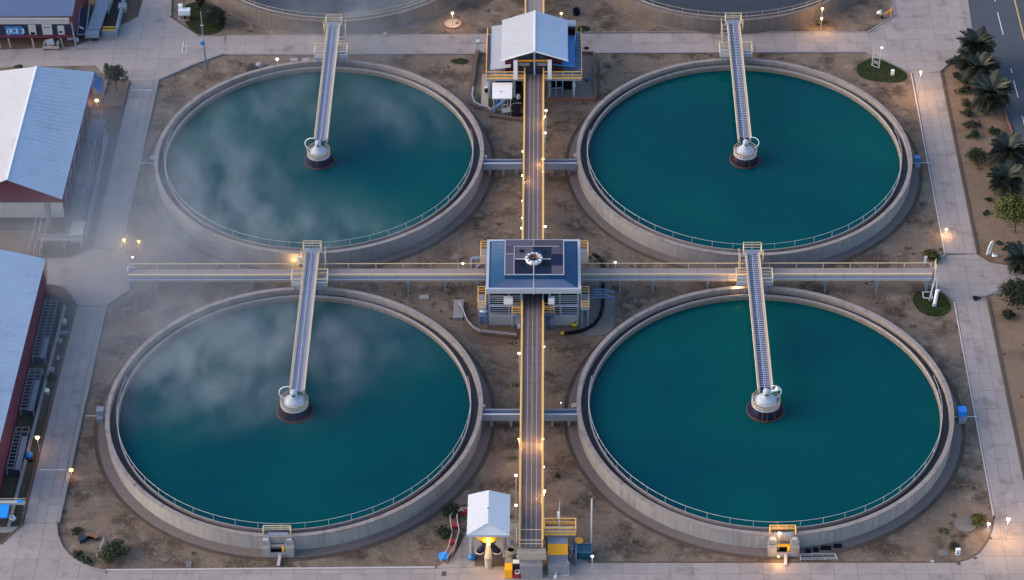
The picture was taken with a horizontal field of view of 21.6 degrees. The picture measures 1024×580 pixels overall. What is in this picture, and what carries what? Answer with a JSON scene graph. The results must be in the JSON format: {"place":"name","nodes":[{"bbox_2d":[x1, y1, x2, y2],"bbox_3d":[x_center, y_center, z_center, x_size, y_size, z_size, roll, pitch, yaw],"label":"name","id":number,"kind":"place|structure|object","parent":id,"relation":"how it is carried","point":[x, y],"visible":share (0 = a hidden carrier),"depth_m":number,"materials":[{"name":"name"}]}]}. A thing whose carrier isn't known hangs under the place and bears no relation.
{"place":"outdoors","nodes":[
{"label":"outdoors","id":0,"kind":"place"},
{"bbox_2d":[0,277,76,541],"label":"yard","id":1,"kind":"structure","parent":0,"point":[10,486],"depth_m":287.10,"materials":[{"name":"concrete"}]},
{"bbox_2d":[0,498,25,517],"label":"blue canopy","id":2,"kind":"object","parent":1,"relation":"on","point":[4,508],"visible":1,"depth_m":275.34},
{"bbox_2d":[6,427,30,474],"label":"ladder rack","id":3,"kind":"object","parent":1,"relation":"on","point":[19,449],"visible":1,"depth_m":282.37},
{"bbox_2d":[0,249,46,497],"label":"blue roof shed","id":4,"kind":"structure","parent":1,"relation":"on","point":[23,292],"depth_m":291.92,"materials":[{"name":"metal"}]},
{"bbox_2d":[20,368,43,415],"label":"ladder rack","id":5,"kind":"object","parent":1,"relation":"on","point":[31,397],"visible":1,"depth_m":289.64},
{"bbox_2d":[7,305,65,526],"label":"channel","id":6,"kind":"object","parent":1,"relation":"on","point":[36,417],"visible":1,"depth_m":287.50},
{"bbox_2d":[32,299,58,362],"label":"ladder rack","id":7,"kind":"object","parent":1,"relation":"on","point":[41,352],"visible":1,"depth_m":297.86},
{"bbox_2d":[20,306,76,522],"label":"kerb","id":8,"kind":"structure","parent":1,"relation":"on","point":[47,418],"depth_m":287.22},
{"bbox_2d":[0,523,105,579],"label":"plaza","id":9,"kind":"structure","parent":0,"point":[31,551],"depth_m":270.59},
{"bbox_2d":[24,306,102,522],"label":"path","id":10,"kind":"structure","parent":0,"point":[45,497],"depth_m":287.04,"materials":[{"name":"concrete"}]},
{"bbox_2d":[0,73,129,276],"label":"yard","id":11,"kind":"structure","parent":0,"point":[17,241],"depth_m":317.40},
{"bbox_2d":[0,66,108,246],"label":"warehouse","id":12,"kind":"structure","parent":11,"relation":"on","point":[47,125],"depth_m":317.67,"materials":[{"name":"white paint"}]},
{"bbox_2d":[92,71,106,94],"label":"tarp","id":13,"kind":"object","parent":11,"relation":"on","point":[98,84],"visible":1,"depth_m":333.22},
{"bbox_2d":[99,77,129,107],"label":"planter bed","id":14,"kind":"object","parent":11,"relation":"on","point":[111,97],"visible":0.88,"depth_m":334.06,"materials":[{"name":"brown"}]},
{"bbox_2d":[102,65,128,90],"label":"tree","id":15,"kind":"object","parent":14,"relation":"in","point":[114,73],"visible":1,"depth_m":332.93,"materials":[{"name":"green plant"}]},
{"bbox_2d":[0,0,174,49],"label":"yard","id":16,"kind":"structure","parent":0,"point":[131,13],"depth_m":344.26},
{"bbox_2d":[0,0,88,49],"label":"market shed","id":17,"kind":"structure","parent":16,"relation":"on","point":[37,28],"depth_m":341.55,"materials":[{"name":"metal"}]},
{"bbox_2d":[77,5,89,39],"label":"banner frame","id":18,"kind":"object","parent":16,"relation":"on","point":[82,26],"visible":1,"depth_m":344.46,"materials":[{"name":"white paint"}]},
{"bbox_2d":[85,0,109,40],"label":"conveyor bed","id":19,"kind":"object","parent":16,"relation":"on","point":[97,19],"visible":1,"depth_m":344.98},
{"bbox_2d":[102,0,125,36],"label":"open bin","id":20,"kind":"object","parent":16,"relation":"on","point":[113,22],"visible":1,"depth_m":346.49,"materials":[{"name":"grey metal"}]},
{"bbox_2d":[47,249,132,305],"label":"plaza","id":21,"kind":"structure","parent":0,"point":[95,277],"depth_m":306.27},
{"bbox_2d":[104,248,135,305],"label":"kerb","id":22,"kind":"structure","parent":21,"relation":"on","point":[127,289],"depth_m":303.97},
{"bbox_2d":[0,0,224,80],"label":"plaza","id":23,"kind":"structure","parent":0,"point":[146,44],"depth_m":341.91,"materials":[{"name":"concrete"}]},
{"bbox_2d":[155,52,223,80],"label":"kerb","id":24,"kind":"structure","parent":23,"relation":"on","point":[188,66],"depth_m":338.90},
{"bbox_2d":[95,81,154,248],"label":"path","id":25,"kind":"structure","parent":0,"point":[130,138],"depth_m":322.99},
{"bbox_2d":[183,2,224,34],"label":"lawn","id":26,"kind":"structure","parent":0,"point":[193,23],"depth_m":346.64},
{"bbox_2d":[199,5,226,26],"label":"bush","id":27,"kind":"object","parent":26,"relation":"on","point":[214,15],"visible":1,"depth_m":345.37,"materials":[{"name":"green plant"}]},
{"bbox_2d":[0,0,1023,572],"bbox_3d":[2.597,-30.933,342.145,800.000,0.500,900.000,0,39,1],"label":"ground","id":28,"kind":"structure","parent":0,"point":[560,358],"depth_m":302.59,"materials":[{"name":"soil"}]},
{"bbox_2d":[50,287,73,303],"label":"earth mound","id":29,"kind":"object","parent":28,"relation":"on","point":[62,295],"visible":1,"depth_m":303.46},
{"bbox_2d":[43,243,84,256],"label":"lawn","id":30,"kind":"structure","parent":28,"relation":"on","point":[57,250],"depth_m":309.90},
{"bbox_2d":[27,215,82,256],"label":"gangway","id":31,"kind":"object","parent":30,"relation":"on","point":[40,239],"visible":0.96,"depth_m":309.79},
{"bbox_2d":[55,523,105,571],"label":"kerb","id":32,"kind":"structure","parent":28,"relation":"on","point":[70,556],"depth_m":270.72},
{"bbox_2d":[56,305,106,523],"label":"kerb","id":33,"kind":"structure","parent":28,"relation":"on","point":[78,427],"depth_m":287.27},
{"bbox_2d":[95,538,131,563],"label":"bush","id":34,"kind":"object","parent":28,"relation":"on","point":[112,550],"visible":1,"depth_m":270.20,"materials":[{"name":"green plant"}]},
{"bbox_2d":[119,80,158,248],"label":"kerb","id":35,"kind":"structure","parent":28,"relation":"on","point":[138,165],"depth_m":322.38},
{"bbox_2d":[106,566,434,570],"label":"kerb","id":36,"kind":"structure","parent":28,"relation":"on","point":[406,567],"depth_m":269.17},
{"bbox_2d":[261,525,294,565],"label":"outlet box","id":37,"kind":"object","parent":28,"relation":"on","point":[287,549],"visible":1,"depth_m":270.23,"materials":[{"name":"grey concrete"}]},
{"bbox_2d":[94,287,495,560],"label":"settling tank","id":38,"kind":"object","parent":28,"relation":"on","point":[452,479],"visible":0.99,"depth_m":278.34,"materials":[{"name":"concrete"}]},
{"bbox_2d":[119,301,469,528],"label":"water","id":39,"kind":"structure","parent":38,"relation":"in","point":[203,427],"depth_m":285.36,"materials":[{"name":"liquid"}]},
{"bbox_2d":[276,386,313,423],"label":"column","id":40,"kind":"structure","parent":38,"relation":"in","point":[293,407],"depth_m":284.71,"materials":[{"name":"metal"}]},
{"bbox_2d":[128,263,485,293],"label":"walkway","id":41,"kind":"structure","parent":28,"relation":"on","point":[348,274],"depth_m":302.18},
{"bbox_2d":[289,240,328,393],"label":"access bridge","id":42,"kind":"structure","parent":28,"relation":"on","point":[307,281],"depth_m":296.09,"materials":[{"name":"grey metal"}]},
{"bbox_2d":[144,59,495,268],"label":"settling tank","id":43,"kind":"object","parent":28,"relation":"on","point":[179,220],"visible":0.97,"depth_m":314.59,"materials":[{"name":"concrete"}]},
{"bbox_2d":[166,72,471,247],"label":"water","id":44,"kind":"structure","parent":43,"relation":"in","point":[401,153],"depth_m":321.14,"materials":[{"name":"liquid"}]},
{"bbox_2d":[304,138,334,169],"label":"column","id":45,"kind":"structure","parent":43,"relation":"on","point":[318,156],"depth_m":319.82,"materials":[{"name":"metal"}]},
{"bbox_2d":[210,0,462,35],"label":"settling tank","id":46,"kind":"object","parent":28,"relation":"on","point":[308,16],"visible":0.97,"depth_m":346.39,"materials":[{"name":"concrete"}]},
{"bbox_2d":[227,34,460,35],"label":"kerb","id":47,"kind":"structure","parent":28,"relation":"on","point":[360,34],"depth_m":344.19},
{"bbox_2d":[223,53,474,54],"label":"kerb","id":48,"kind":"structure","parent":28,"relation":"on","point":[366,54],"depth_m":340.69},
{"bbox_2d":[432,523,454,539],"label":"bush","id":49,"kind":"object","parent":28,"relation":"on","point":[444,533],"visible":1,"depth_m":272.14,"materials":[{"name":"green plant"}]},
{"bbox_2d":[439,501,459,518],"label":"bush","id":50,"kind":"object","parent":28,"relation":"on","point":[450,508],"visible":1,"depth_m":274.55,"materials":[{"name":"green plant"}]},
{"bbox_2d":[438,507,467,562],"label":"pipe","id":51,"kind":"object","parent":28,"relation":"on","point":[445,557],"depth_m":271.95,"materials":[{"name":"red plastic"}]},
{"bbox_2d":[453,299,463,319],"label":"utility box","id":52,"kind":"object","parent":28,"relation":"on","point":[457,313],"depth_m":300.26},
{"bbox_2d":[463,303,520,344],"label":"slab pad","id":53,"kind":"object","parent":28,"relation":"on","point":[470,334],"visible":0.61,"depth_m":298.40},
{"bbox_2d":[458,303,515,338],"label":"retaining kerb","id":54,"kind":"structure","parent":53,"relation":"on","point":[485,333],"depth_m":297.11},
{"bbox_2d":[468,49,522,121],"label":"retaining kerb","id":55,"kind":"structure","parent":28,"relation":"on","point":[485,108],"depth_m":331.55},
{"bbox_2d":[479,327,517,340],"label":"slab pad","id":56,"kind":"object","parent":28,"relation":"on","point":[509,330],"visible":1,"depth_m":297.68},
{"bbox_2d":[482,409,519,426],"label":"flume","id":57,"kind":"object","parent":28,"relation":"on","point":[492,415],"visible":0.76,"depth_m":284.74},
{"bbox_2d":[492,83,511,115],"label":"flat canopy","id":58,"kind":"object","parent":28,"relation":"on","point":[501,90],"visible":1,"depth_m":329.56,"materials":[{"name":"metal"}]},
{"bbox_2d":[483,159,522,174],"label":"flume","id":59,"kind":"object","parent":28,"relation":"on","point":[503,165],"visible":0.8,"depth_m":319.72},
{"bbox_2d":[516,294,545,577],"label":"walkway","id":60,"kind":"structure","parent":28,"relation":"on","point":[531,480],"depth_m":278.86,"materials":[{"name":"brown wood"}]},
{"bbox_2d":[522,67,543,238],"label":"walkway","id":61,"kind":"structure","parent":28,"relation":"on","point":[533,194],"depth_m":317.91,"materials":[{"name":"brown wood"}]},
{"bbox_2d":[486,10,581,97],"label":"gabled house","id":62,"kind":"structure","parent":28,"relation":"on","point":[534,42],"depth_m":332.00,"materials":[{"name":"white paint"}]},
{"bbox_2d":[525,0,543,12],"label":"walkway","id":63,"kind":"structure","parent":28,"relation":"on","point":[533,5],"depth_m":343.61,"materials":[{"name":"brown metal"}]},
{"bbox_2d":[470,239,614,330],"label":"control house","id":64,"kind":"structure","parent":28,"relation":"on","point":[549,270],"depth_m":296.84,"materials":[{"name":"metal"}]},
{"bbox_2d":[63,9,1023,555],"bbox_3d":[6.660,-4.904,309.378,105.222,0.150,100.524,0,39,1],"label":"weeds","id":65,"kind":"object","parent":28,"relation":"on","point":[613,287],"visible":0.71,"depth_m":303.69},
{"bbox_2d":[544,501,576,565],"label":"mast platform","id":66,"kind":"structure","parent":28,"relation":"on","point":[559,528],"depth_m":269.33,"materials":[{"name":"yellow metal"}]},
{"bbox_2d":[544,159,576,174],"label":"flume","id":67,"kind":"object","parent":28,"relation":"on","point":[552,165],"visible":1,"depth_m":319.51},
{"bbox_2d":[544,409,577,426],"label":"flume","id":68,"kind":"object","parent":28,"relation":"on","point":[553,415],"visible":1,"depth_m":284.65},
{"bbox_2d":[546,55,594,101],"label":"slab pad","id":69,"kind":"object","parent":28,"relation":"on","point":[583,88],"visible":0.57,"depth_m":334.56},
{"bbox_2d":[548,51,595,100],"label":"wall","id":70,"kind":"structure","parent":69,"relation":"on","point":[574,98],"depth_m":332.20,"materials":[{"name":"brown concrete"}]},
{"bbox_2d":[577,498,592,559],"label":"teal skip","id":71,"kind":"object","parent":28,"relation":"on","point":[584,550],"visible":1,"depth_m":269.67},
{"bbox_2d":[579,281,614,335],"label":"slab pad","id":72,"kind":"object","parent":28,"relation":"on","point":[605,323],"visible":0.62,"depth_m":300.20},
{"bbox_2d":[564,253,604,334],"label":"hose","id":73,"kind":"object","parent":72,"relation":"on","point":[601,308],"visible":0.85,"depth_m":299.89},
{"bbox_2d":[583,31,866,32],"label":"kerb","id":74,"kind":"structure","parent":28,"relation":"on","point":[696,31],"depth_m":344.00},
{"bbox_2d":[603,0,853,34],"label":"settling tank","id":75,"kind":"object","parent":28,"relation":"on","point":[758,16],"visible":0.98,"depth_m":345.46,"materials":[{"name":"concrete"}]},
{"bbox_2d":[595,51,865,53],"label":"kerb","id":76,"kind":"structure","parent":28,"relation":"on","point":[718,52],"depth_m":340.20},
{"bbox_2d":[565,58,922,275],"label":"settling tank","id":77,"kind":"object","parent":28,"relation":"on","point":[601,211],"visible":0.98,"depth_m":313.89,"materials":[{"name":"concrete"}]},
{"bbox_2d":[588,71,899,249],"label":"water","id":78,"kind":"structure","parent":77,"relation":"in","point":[659,154],"depth_m":320.26,"materials":[{"name":"liquid"}]},
{"bbox_2d":[729,137,759,168],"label":"column","id":79,"kind":"structure","parent":77,"relation":"in","point":[744,155],"depth_m":319.11,"materials":[{"name":"metal"}]},
{"bbox_2d":[736,242,772,392],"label":"access bridge","id":80,"kind":"structure","parent":28,"relation":"on","point":[756,279],"depth_m":295.16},
{"bbox_2d":[581,262,932,292],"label":"walkway","id":81,"kind":"structure","parent":28,"relation":"on","point":[708,275],"depth_m":301.47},
{"bbox_2d":[563,286,965,559],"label":"settling tank","id":82,"kind":"object","parent":28,"relation":"on","point":[618,490],"visible":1,"depth_m":278.01,"materials":[{"name":"concrete"}]},
{"bbox_2d":[590,300,939,526],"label":"water","id":83,"kind":"structure","parent":82,"relation":"in","point":[856,425],"depth_m":284.79,"materials":[{"name":"liquid"}]},
{"bbox_2d":[746,385,784,422],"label":"column","id":84,"kind":"structure","parent":82,"relation":"in","point":[766,406],"depth_m":284.05,"materials":[{"name":"metal"}]},
{"bbox_2d":[588,561,955,562],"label":"kerb","id":85,"kind":"structure","parent":28,"relation":"on","point":[802,562],"depth_m":269.21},
{"bbox_2d":[767,525,799,565],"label":"outlet box","id":86,"kind":"object","parent":28,"relation":"on","point":[792,549],"visible":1,"depth_m":269.56,"materials":[{"name":"grey concrete"}]},
{"bbox_2d":[857,58,906,82],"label":"lawn","id":87,"kind":"structure","parent":28,"relation":"on","point":[868,71],"depth_m":336.50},
{"bbox_2d":[911,73,944,253],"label":"kerb","id":88,"kind":"structure","parent":28,"relation":"on","point":[928,164],"depth_m":321.12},
{"bbox_2d":[954,517,975,531],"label":"manhole","id":89,"kind":"object","parent":28,"relation":"on","point":[964,524],"visible":1,"depth_m":273.21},
{"bbox_2d":[954,406,976,423],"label":"pump box","id":90,"kind":"object","parent":28,"relation":"on","point":[962,416],"visible":1,"depth_m":285.10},
{"bbox_2d":[953,300,994,519],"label":"kerb","id":91,"kind":"structure","parent":28,"relation":"on","point":[974,411],"depth_m":286.66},
{"bbox_2d":[437,523,587,567],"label":"plaza","id":92,"kind":"structure","parent":0,"point":[459,559],"depth_m":270.78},
{"bbox_2d":[467,490,509,568],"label":"silo shelter","id":93,"kind":"object","parent":92,"relation":"on","point":[488,519],"visible":1,"depth_m":268.06,"materials":[{"name":"white metal"}]},
{"bbox_2d":[475,552,512,565],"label":"slab pad","id":94,"kind":"object","parent":92,"relation":"on","point":[498,560],"visible":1,"depth_m":269.85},
{"bbox_2d":[105,563,961,579],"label":"path","id":95,"kind":"structure","parent":0,"point":[770,571],"depth_m":268.40,"materials":[{"name":"concrete"}]},
{"bbox_2d":[505,557,520,577],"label":"equipment crate","id":96,"kind":"object","parent":95,"relation":"on","point":[508,568],"visible":1,"depth_m":267.75,"materials":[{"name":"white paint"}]},
{"bbox_2d":[548,537,568,578],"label":"container","id":97,"kind":"object","parent":95,"relation":"on","point":[558,563],"visible":1,"depth_m":268.29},
{"bbox_2d":[225,32,870,53],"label":"path","id":98,"kind":"structure","parent":0,"point":[663,42],"depth_m":342.31,"materials":[{"name":"concrete"}]},
{"bbox_2d":[314,15,347,142],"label":"access bridge","id":99,"kind":"structure","parent":98,"relation":"on","point":[331,53],"depth_m":332.09,"materials":[{"name":"grey metal"}]},
{"bbox_2d":[719,13,752,141],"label":"access bridge","id":100,"kind":"structure","parent":98,"relation":"on","point":[736,51],"depth_m":331.40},
{"bbox_2d":[866,0,971,72],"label":"plaza","id":101,"kind":"structure","parent":0,"point":[916,35],"depth_m":343.12,"materials":[{"name":"concrete"}]},
{"bbox_2d":[912,289,950,316],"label":"lawn","id":102,"kind":"structure","parent":0,"point":[926,307],"depth_m":300.76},
{"bbox_2d":[922,276,939,306],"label":"pipe stand","id":103,"kind":"object","parent":102,"relation":"on","point":[937,291],"visible":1,"depth_m":300.75,"materials":[{"name":"white paint"}]},
{"bbox_2d":[913,72,976,253],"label":"path","id":104,"kind":"structure","parent":0,"point":[954,219],"depth_m":320.91,"materials":[{"name":"concrete"}]},
{"bbox_2d":[930,254,1023,299],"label":"plaza","id":105,"kind":"structure","parent":0,"point":[967,276],"depth_m":304.64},
{"bbox_2d":[941,21,1023,478],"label":"verge","id":106,"kind":"structure","parent":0,"point":[1008,336],"depth_m":312.20,"materials":[{"name":"beige soil"}]},
{"bbox_2d":[941,72,978,252],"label":"kerb","id":107,"kind":"structure","parent":106,"relation":"on","point":[960,164],"depth_m":320.83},
{"bbox_2d":[952,50,969,74],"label":"bush","id":108,"kind":"object","parent":106,"relation":"on","point":[961,65],"visible":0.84,"depth_m":334.91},
{"bbox_2d":[956,25,996,55],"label":"palm tree","id":109,"kind":"object","parent":106,"relation":"on","point":[980,40],"visible":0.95,"depth_m":334.92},
{"bbox_2d":[966,146,988,164],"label":"shrub","id":110,"kind":"object","parent":106,"relation":"on","point":[975,154],"visible":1,"depth_m":320.64,"materials":[{"name":"green plant"}]},
{"bbox_2d":[962,52,1000,86],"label":"palm tree","id":111,"kind":"object","parent":106,"relation":"on","point":[985,63],"visible":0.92,"depth_m":332.17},
{"bbox_2d":[968,69,1013,115],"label":"palm tree","id":112,"kind":"object","parent":106,"relation":"on","point":[991,94],"visible":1,"depth_m":327.33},
{"bbox_2d":[986,159,1023,200],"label":"palm tree","id":113,"kind":"object","parent":106,"relation":"on","point":[1004,179],"visible":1,"depth_m":315.32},
{"bbox_2d":[986,297,1023,477],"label":"kerb","id":114,"kind":"structure","parent":106,"relation":"on","point":[1009,404],"depth_m":289.46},
{"bbox_2d":[986,132,1023,168],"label":"palm tree","id":115,"kind":"object","parent":106,"relation":"on","point":[1006,148],"visible":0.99,"depth_m":318.45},
{"bbox_2d":[990,191,1023,232],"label":"tree","id":116,"kind":"object","parent":106,"relation":"on","point":[1011,207],"visible":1,"depth_m":308.16,"materials":[{"name":"green plant"}]},
{"bbox_2d":[997,277,1023,309],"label":"tree","id":117,"kind":"object","parent":106,"relation":"on","point":[1014,289],"visible":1,"depth_m":297.72,"materials":[{"name":"green plant"}]},
{"bbox_2d":[1003,240,1023,274],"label":"palm tree","id":118,"kind":"object","parent":106,"relation":"on","point":[1014,261],"visible":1,"depth_m":304.56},
{"bbox_2d":[955,298,1023,521],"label":"path","id":119,"kind":"structure","parent":0,"point":[1002,462],"depth_m":286.74,"materials":[{"name":"concrete"}]},
{"bbox_2d":[956,518,1023,579],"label":"plaza","id":120,"kind":"structure","parent":0,"point":[999,556],"depth_m":269.46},
{"bbox_2d":[968,0,1023,166],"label":"road","id":121,"kind":"structure","parent":0,"point":[1009,50],"depth_m":342.03,"materials":[{"name":"asphalt"}]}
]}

